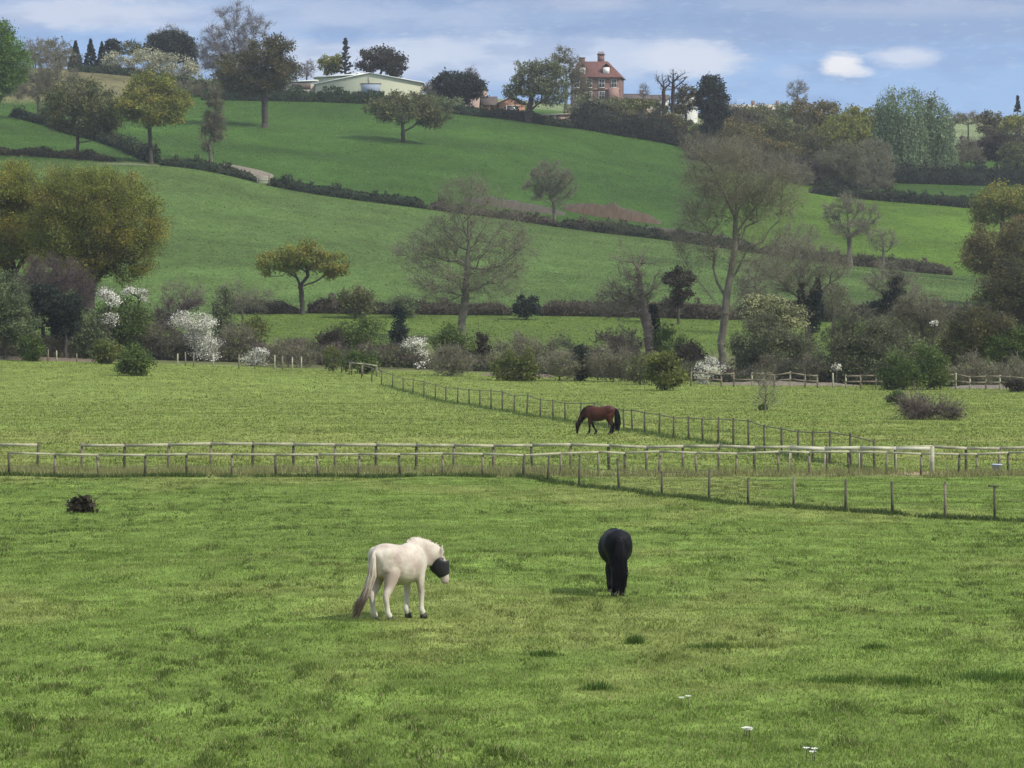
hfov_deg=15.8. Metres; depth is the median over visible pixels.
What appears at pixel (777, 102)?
house
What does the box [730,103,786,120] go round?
tree
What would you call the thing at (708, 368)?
blossom bush
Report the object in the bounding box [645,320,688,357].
bush
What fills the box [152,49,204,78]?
blossom bush
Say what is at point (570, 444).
rail fence
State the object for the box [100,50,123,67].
blossom bush
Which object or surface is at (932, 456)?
gate post
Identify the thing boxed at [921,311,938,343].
blossom bush
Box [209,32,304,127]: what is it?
tree
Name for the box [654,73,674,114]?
pollard tree
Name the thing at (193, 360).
post fence
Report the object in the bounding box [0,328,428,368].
undergrowth
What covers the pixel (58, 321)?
tree
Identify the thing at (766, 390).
bush
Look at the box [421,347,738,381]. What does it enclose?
undergrowth
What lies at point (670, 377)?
bush
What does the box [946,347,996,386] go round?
bush
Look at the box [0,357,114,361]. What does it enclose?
earth track
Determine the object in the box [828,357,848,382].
blossom bush
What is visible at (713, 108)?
tree
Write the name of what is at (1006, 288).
tree
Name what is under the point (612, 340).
bramble bush
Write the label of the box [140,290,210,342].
bush
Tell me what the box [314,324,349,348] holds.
bush
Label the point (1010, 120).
tree
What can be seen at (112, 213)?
tree
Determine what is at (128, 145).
hedge
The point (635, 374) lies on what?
bush
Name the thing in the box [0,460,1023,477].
rank grass
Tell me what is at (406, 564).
horse
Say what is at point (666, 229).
weedy bank
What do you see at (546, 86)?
tree
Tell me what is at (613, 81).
window
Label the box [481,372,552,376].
earth track
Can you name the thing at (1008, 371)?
bush
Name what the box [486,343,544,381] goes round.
bush
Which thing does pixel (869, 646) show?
grass patch
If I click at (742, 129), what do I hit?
tree
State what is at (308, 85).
outbuilding
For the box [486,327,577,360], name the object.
bush
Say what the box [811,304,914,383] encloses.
bush
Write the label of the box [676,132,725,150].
tree
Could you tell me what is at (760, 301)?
tree
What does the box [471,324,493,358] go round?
bush
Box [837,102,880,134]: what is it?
tree
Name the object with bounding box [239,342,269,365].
blossom bush
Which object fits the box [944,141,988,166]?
tree
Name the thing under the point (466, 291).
tree
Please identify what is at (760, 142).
tree
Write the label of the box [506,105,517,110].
window
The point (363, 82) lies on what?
barn
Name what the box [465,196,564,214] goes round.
rough bank
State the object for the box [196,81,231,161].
tree
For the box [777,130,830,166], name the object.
tree
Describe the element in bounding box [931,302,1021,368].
tree
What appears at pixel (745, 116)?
undergrowth
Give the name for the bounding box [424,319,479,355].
bush
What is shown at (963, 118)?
tree
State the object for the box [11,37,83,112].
tree
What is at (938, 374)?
bush
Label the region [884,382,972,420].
bramble bush
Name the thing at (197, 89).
bush
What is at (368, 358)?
bush
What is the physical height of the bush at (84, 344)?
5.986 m
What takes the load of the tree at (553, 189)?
on the ground at (300, 116)
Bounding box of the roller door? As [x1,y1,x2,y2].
[362,84,379,94]
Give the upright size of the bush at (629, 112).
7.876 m
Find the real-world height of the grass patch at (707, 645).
0.131 m
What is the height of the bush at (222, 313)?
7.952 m
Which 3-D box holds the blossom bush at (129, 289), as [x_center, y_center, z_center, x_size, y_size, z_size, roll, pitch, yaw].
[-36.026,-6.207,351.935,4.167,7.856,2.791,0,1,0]
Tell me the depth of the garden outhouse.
802.02 m
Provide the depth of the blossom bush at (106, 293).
348.68 m
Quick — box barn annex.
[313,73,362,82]
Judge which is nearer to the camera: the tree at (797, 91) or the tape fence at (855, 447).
the tape fence at (855, 447)
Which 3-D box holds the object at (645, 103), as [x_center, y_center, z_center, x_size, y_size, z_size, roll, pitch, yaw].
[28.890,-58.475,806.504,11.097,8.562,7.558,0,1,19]
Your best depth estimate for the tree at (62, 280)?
351.32 m
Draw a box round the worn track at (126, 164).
[94,163,158,165]
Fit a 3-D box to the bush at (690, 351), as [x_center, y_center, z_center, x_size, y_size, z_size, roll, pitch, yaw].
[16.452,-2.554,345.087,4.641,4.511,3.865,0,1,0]
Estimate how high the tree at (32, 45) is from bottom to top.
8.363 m
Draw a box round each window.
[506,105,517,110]
[599,79,604,87]
[599,91,604,99]
[611,79,616,86]
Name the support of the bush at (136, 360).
on the ground at (300, 116)
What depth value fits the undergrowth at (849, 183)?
769.80 m
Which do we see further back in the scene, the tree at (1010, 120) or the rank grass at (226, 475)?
the tree at (1010, 120)
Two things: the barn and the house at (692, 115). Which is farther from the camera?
the house at (692, 115)
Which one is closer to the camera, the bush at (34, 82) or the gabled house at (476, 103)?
the bush at (34, 82)
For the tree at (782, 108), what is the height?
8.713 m
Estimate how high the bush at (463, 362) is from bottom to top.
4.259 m
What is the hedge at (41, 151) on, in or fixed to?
on the ground at (300, 116)
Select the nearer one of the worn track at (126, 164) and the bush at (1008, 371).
the bush at (1008, 371)
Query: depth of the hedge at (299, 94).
797.09 m
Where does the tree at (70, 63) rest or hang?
on the ground at (300, 116)
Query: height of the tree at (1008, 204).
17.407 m
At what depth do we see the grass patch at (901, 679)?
57.58 m
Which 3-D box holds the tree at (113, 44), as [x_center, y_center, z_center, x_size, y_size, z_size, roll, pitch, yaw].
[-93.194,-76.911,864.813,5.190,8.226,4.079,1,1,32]
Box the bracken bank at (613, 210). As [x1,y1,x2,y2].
[563,202,660,223]
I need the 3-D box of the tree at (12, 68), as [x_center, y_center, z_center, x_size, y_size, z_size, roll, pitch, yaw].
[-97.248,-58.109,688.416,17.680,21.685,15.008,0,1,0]
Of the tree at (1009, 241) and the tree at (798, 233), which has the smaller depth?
the tree at (1009, 241)
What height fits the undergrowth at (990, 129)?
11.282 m
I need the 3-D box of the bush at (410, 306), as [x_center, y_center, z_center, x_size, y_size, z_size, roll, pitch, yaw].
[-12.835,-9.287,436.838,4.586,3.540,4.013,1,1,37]
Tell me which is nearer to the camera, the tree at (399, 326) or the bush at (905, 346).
the bush at (905, 346)
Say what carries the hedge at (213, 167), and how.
on the ground at (300, 116)
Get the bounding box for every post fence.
[47,349,301,370]
[349,362,376,376]
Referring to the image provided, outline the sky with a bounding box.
[0,0,1023,117]
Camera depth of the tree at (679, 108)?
804.36 m
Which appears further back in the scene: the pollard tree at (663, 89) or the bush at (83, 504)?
the pollard tree at (663, 89)
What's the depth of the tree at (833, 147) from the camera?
786.08 m
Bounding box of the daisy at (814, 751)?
[803,747,817,761]
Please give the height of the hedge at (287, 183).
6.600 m
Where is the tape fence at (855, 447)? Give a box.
[789,446,929,472]
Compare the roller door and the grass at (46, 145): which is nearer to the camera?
the grass at (46, 145)
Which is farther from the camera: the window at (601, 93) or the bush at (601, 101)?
the window at (601, 93)
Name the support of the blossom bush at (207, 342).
on the ground at (300, 116)
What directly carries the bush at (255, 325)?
on the ground at (300, 116)
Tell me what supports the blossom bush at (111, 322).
on the ground at (300, 116)
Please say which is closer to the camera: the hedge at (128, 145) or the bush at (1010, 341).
the bush at (1010, 341)
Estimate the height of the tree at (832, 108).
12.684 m
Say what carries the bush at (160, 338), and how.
on the ground at (300, 116)
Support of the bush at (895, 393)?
on the ground at (300, 116)
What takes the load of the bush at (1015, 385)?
on the ground at (300, 116)
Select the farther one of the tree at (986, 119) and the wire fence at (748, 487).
the tree at (986, 119)
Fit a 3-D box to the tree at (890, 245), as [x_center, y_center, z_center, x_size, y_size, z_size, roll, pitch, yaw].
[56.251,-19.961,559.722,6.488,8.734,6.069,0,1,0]
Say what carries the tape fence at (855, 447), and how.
on the ground at (300, 116)
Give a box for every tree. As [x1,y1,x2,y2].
[0,17,37,105]
[0,150,66,322]
[0,267,46,359]
[8,156,176,337]
[9,249,103,337]
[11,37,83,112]
[24,35,50,68]
[26,282,62,356]
[29,35,84,68]
[33,73,126,150]
[43,288,87,357]
[67,40,82,69]
[83,38,97,67]
[96,41,106,67]
[103,38,122,58]
[109,68,201,163]
[120,39,149,67]
[143,22,187,42]
[143,28,198,72]
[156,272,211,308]
[192,0,276,77]
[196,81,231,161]
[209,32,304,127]
[211,276,282,325]
[252,238,353,314]
[299,59,319,79]
[316,53,346,75]
[337,38,353,73]
[352,43,408,77]
[360,89,458,142]
[378,167,543,338]
[388,299,409,348]
[427,67,489,105]
[463,66,480,105]
[501,57,573,122]
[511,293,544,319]
[520,159,580,220]
[548,44,596,113]
[584,225,671,355]
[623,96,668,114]
[636,81,651,109]
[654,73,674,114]
[654,112,699,136]
[660,263,698,324]
[661,118,817,366]
[666,68,690,113]
[666,84,696,133]
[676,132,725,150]
[688,71,733,137]
[688,116,766,144]
[727,131,806,156]
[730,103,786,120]
[732,249,774,308]
[734,284,814,333]
[748,114,814,149]
[750,101,796,125]
[753,228,859,355]
[766,217,826,271]
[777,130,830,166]
[785,77,809,102]
[786,97,848,137]
[786,161,816,184]
[806,281,859,327]
[807,150,836,181]
[810,112,873,158]
[813,138,870,188]
[816,138,894,170]
[819,190,881,266]
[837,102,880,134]
[856,137,898,191]
[856,256,925,316]
[865,224,902,279]
[869,84,933,171]
[869,269,906,313]
[879,315,940,360]
[881,284,960,344]
[920,89,962,169]
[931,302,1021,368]
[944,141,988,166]
[951,110,984,140]
[953,213,1023,306]
[960,253,1023,331]
[965,178,1023,231]
[974,109,1004,133]
[976,130,1016,162]
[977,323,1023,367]
[995,111,1023,137]
[995,137,1023,169]
[1013,95,1021,114]
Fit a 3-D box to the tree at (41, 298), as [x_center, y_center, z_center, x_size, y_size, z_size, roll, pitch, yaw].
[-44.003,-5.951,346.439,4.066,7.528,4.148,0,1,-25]
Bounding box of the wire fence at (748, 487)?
[522,455,1023,517]
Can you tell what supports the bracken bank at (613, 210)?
on the ground at (300, 116)
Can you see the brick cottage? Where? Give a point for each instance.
(488, 102)
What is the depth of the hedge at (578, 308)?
442.05 m
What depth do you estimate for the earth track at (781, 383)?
320.93 m
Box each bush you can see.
[13,72,63,93]
[15,329,49,360]
[36,334,81,358]
[56,486,108,512]
[67,303,117,358]
[80,292,165,348]
[89,335,127,363]
[94,284,125,340]
[99,305,129,357]
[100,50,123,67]
[113,338,157,375]
[115,279,152,338]
[118,45,165,71]
[124,319,191,360]
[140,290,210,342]
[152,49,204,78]
[164,309,225,361]
[172,80,206,94]
[188,73,243,96]
[203,283,241,341]
[211,318,263,357]
[237,312,274,344]
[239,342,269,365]
[260,335,325,367]
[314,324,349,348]
[317,310,397,350]
[319,341,344,370]
[331,283,381,318]
[335,345,385,373]
[384,291,420,317]
[395,332,431,369]
[417,340,481,376]
[419,82,437,99]
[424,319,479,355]
[432,93,464,110]
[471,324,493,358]
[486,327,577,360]
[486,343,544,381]
[536,345,586,380]
[562,90,633,113]
[563,341,592,380]
[579,337,640,381]
[587,320,654,359]
[603,100,643,121]
[623,348,649,384]
[639,345,693,390]
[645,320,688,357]
[672,334,708,363]
[690,350,726,383]
[712,303,828,371]
[740,363,786,409]
[752,404,767,410]
[791,343,842,382]
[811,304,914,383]
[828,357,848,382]
[872,353,931,389]
[881,380,906,403]
[884,329,945,386]
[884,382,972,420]
[908,340,956,389]
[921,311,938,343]
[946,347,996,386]
[988,351,1023,384]
[998,373,1023,391]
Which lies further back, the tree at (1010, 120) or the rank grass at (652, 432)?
the tree at (1010, 120)
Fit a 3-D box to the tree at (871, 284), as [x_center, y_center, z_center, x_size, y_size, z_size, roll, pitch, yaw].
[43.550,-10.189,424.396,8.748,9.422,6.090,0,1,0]
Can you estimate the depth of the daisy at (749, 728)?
50.26 m
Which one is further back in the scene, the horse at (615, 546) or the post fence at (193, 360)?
the post fence at (193, 360)
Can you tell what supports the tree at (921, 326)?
on the ground at (300, 116)
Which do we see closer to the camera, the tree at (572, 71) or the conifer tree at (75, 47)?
the tree at (572, 71)
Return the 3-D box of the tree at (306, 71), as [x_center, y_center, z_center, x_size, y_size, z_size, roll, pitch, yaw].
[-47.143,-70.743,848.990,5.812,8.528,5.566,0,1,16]
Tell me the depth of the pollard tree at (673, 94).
801.72 m
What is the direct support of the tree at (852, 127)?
on the ground at (300, 116)
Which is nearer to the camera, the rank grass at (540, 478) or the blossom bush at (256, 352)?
the rank grass at (540, 478)
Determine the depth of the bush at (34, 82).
796.84 m
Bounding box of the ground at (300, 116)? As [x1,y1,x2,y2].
[0,68,1023,767]
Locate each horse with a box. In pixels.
[351,537,448,620]
[575,405,620,434]
[598,528,632,596]
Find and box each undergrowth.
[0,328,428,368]
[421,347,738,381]
[683,130,895,189]
[715,97,878,162]
[735,350,1023,386]
[955,121,1023,160]
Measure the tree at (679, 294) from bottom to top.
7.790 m
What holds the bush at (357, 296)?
on the ground at (300, 116)
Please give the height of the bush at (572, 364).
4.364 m
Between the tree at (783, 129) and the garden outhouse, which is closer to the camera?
the garden outhouse
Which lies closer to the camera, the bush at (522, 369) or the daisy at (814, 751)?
the daisy at (814, 751)
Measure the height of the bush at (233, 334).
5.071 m
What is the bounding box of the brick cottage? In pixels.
[479,96,525,110]
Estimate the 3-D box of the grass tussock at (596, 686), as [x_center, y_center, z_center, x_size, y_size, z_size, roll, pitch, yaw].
[1.339,4.658,57.357,0.716,0.186,0.618,0,1,0]
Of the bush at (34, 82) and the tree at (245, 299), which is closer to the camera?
the tree at (245, 299)
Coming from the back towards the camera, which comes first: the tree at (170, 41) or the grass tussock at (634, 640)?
the tree at (170, 41)
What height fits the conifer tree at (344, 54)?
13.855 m
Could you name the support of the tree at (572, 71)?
on the ground at (300, 116)
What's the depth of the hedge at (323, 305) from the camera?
442.11 m
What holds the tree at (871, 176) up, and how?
on the ground at (300, 116)
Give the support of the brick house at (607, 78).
on the ground at (300, 116)
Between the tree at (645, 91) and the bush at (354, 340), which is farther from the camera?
the tree at (645, 91)
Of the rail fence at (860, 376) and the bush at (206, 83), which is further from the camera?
the bush at (206, 83)
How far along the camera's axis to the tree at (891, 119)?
797.28 m
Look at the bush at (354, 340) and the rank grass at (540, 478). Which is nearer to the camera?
the rank grass at (540, 478)
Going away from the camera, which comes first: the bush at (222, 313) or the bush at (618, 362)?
the bush at (618, 362)
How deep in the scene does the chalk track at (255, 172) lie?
636.85 m
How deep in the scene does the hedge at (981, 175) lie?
793.74 m
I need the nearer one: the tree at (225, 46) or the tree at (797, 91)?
the tree at (225, 46)
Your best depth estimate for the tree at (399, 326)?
371.59 m
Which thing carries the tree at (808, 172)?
on the ground at (300, 116)
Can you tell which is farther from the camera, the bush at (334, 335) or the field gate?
the field gate
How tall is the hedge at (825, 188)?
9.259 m
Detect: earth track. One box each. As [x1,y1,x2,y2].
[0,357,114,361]
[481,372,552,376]
[709,381,859,385]
[950,385,1007,388]
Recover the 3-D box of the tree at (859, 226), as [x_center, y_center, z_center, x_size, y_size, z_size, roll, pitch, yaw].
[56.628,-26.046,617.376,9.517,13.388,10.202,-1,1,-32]
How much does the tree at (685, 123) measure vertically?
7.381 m
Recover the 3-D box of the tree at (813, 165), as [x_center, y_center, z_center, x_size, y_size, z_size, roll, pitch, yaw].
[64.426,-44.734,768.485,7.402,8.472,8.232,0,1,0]
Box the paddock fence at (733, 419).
[318,352,875,470]
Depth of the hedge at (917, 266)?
620.83 m
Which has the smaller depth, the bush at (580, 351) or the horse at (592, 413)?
the horse at (592, 413)
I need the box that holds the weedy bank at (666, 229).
[646,226,752,243]
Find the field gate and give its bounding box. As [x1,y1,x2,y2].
[257,175,269,185]
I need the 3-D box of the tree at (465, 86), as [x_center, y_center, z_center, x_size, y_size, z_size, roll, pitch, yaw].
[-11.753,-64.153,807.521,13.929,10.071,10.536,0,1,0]
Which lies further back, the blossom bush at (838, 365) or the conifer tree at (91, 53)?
the conifer tree at (91, 53)
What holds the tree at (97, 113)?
on the ground at (300, 116)
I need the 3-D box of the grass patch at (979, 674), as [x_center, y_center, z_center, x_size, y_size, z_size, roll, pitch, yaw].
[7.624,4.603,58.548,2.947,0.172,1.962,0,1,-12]
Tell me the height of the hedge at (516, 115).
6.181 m
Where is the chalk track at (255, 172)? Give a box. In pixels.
[224,164,273,177]
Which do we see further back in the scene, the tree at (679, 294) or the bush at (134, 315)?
the tree at (679, 294)
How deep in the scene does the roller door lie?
807.00 m
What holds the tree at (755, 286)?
on the ground at (300, 116)
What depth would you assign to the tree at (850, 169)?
764.96 m
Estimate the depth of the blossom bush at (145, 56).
853.79 m
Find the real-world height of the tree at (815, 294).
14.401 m
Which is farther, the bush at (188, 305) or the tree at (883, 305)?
the tree at (883, 305)
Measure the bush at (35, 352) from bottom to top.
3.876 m
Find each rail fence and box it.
[0,441,1023,471]
[7,450,1023,476]
[690,371,1023,389]
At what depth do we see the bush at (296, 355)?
340.22 m
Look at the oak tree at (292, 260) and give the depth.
439.01 m
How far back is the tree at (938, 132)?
799.83 m
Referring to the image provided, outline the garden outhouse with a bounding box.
[538,113,570,119]
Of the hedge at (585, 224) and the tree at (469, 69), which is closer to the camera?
the hedge at (585, 224)
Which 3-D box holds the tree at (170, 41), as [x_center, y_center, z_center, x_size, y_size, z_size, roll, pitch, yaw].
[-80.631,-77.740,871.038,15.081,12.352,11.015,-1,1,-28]
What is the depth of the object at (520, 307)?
435.46 m
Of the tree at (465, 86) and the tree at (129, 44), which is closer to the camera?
the tree at (465, 86)
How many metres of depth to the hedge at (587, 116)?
796.07 m
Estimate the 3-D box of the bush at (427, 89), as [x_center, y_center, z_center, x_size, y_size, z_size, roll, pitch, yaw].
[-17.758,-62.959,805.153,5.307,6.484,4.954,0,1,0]
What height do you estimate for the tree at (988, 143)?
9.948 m
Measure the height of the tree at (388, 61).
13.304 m
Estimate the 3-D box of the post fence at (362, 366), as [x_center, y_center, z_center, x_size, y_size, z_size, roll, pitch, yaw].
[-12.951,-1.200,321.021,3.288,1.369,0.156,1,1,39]
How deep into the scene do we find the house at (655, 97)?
904.36 m
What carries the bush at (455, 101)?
on the ground at (300, 116)
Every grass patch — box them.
[518,648,571,657]
[656,641,749,649]
[789,672,884,684]
[853,642,890,650]
[867,670,951,687]
[936,665,1023,684]
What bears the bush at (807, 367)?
on the ground at (300, 116)
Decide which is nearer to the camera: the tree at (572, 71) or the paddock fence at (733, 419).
the paddock fence at (733, 419)
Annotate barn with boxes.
[314,72,424,103]
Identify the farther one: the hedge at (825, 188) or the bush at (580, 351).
the hedge at (825, 188)
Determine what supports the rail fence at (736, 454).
on the ground at (300, 116)
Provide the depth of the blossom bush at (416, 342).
344.95 m
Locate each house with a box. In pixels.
[463,75,488,106]
[569,51,625,109]
[624,90,649,116]
[649,95,669,115]
[680,92,696,122]
[729,101,759,108]
[760,101,779,109]
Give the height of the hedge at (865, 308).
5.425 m
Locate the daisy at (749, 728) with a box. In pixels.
[741,727,752,736]
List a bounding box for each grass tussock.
[578,679,618,690]
[620,634,648,644]
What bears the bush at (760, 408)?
on the ground at (300, 116)
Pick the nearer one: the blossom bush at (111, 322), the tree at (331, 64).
the blossom bush at (111, 322)
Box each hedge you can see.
[0,144,116,161]
[8,105,162,163]
[68,60,222,85]
[159,153,259,181]
[201,83,401,106]
[212,296,299,313]
[267,173,428,208]
[306,292,512,315]
[429,196,559,226]
[450,103,573,127]
[538,290,733,319]
[559,215,758,253]
[566,92,690,146]
[731,291,1023,323]
[759,240,953,274]
[808,179,987,208]
[885,156,1023,186]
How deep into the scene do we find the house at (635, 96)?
899.87 m
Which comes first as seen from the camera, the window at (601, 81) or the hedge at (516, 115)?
the hedge at (516, 115)
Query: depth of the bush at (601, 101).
804.15 m
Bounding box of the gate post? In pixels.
[930,446,933,472]
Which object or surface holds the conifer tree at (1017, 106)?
on the ground at (300, 116)
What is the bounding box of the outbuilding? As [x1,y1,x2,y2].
[284,80,318,92]
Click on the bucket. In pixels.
(998, 466)
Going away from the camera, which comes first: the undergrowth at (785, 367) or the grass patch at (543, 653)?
the grass patch at (543, 653)
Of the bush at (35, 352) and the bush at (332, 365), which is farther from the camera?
the bush at (35, 352)
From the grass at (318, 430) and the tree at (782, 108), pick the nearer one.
the grass at (318, 430)
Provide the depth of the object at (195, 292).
423.40 m
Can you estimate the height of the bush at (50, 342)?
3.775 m
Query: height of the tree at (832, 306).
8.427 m
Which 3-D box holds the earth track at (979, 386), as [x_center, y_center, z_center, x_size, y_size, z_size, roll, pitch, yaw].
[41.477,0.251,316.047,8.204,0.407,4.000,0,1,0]
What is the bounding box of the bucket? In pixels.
[991,460,1001,470]
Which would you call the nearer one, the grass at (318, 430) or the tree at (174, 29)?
the grass at (318, 430)
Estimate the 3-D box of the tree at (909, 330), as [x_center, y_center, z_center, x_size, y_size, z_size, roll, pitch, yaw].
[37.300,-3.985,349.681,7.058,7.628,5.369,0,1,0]
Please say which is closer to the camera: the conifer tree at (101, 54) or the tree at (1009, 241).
the tree at (1009, 241)
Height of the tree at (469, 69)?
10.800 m
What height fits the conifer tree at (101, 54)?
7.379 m
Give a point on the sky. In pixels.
(846, 51)
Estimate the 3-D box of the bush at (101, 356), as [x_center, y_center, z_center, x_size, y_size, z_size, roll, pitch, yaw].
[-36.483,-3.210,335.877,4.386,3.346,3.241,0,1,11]
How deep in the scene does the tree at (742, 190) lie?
347.31 m
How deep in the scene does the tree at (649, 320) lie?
355.55 m
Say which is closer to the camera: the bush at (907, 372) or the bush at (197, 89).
the bush at (907, 372)
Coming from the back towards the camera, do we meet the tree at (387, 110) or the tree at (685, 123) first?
the tree at (685, 123)
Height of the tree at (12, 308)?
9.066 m
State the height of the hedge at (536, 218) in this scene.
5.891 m
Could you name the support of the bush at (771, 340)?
on the ground at (300, 116)
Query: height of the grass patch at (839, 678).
0.167 m
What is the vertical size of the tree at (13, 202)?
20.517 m
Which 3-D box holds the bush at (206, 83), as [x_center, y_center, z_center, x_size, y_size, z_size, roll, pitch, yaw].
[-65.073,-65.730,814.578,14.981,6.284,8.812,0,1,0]
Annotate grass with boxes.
[0,95,1023,359]
[0,360,1023,473]
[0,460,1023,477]
[0,471,530,477]
[375,383,883,470]
[515,472,1023,521]
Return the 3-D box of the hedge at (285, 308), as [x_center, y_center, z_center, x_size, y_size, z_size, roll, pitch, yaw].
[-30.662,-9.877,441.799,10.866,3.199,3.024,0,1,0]
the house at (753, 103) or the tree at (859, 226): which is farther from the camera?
the house at (753, 103)
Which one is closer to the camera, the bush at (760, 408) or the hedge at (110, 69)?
the bush at (760, 408)
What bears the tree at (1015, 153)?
on the ground at (300, 116)

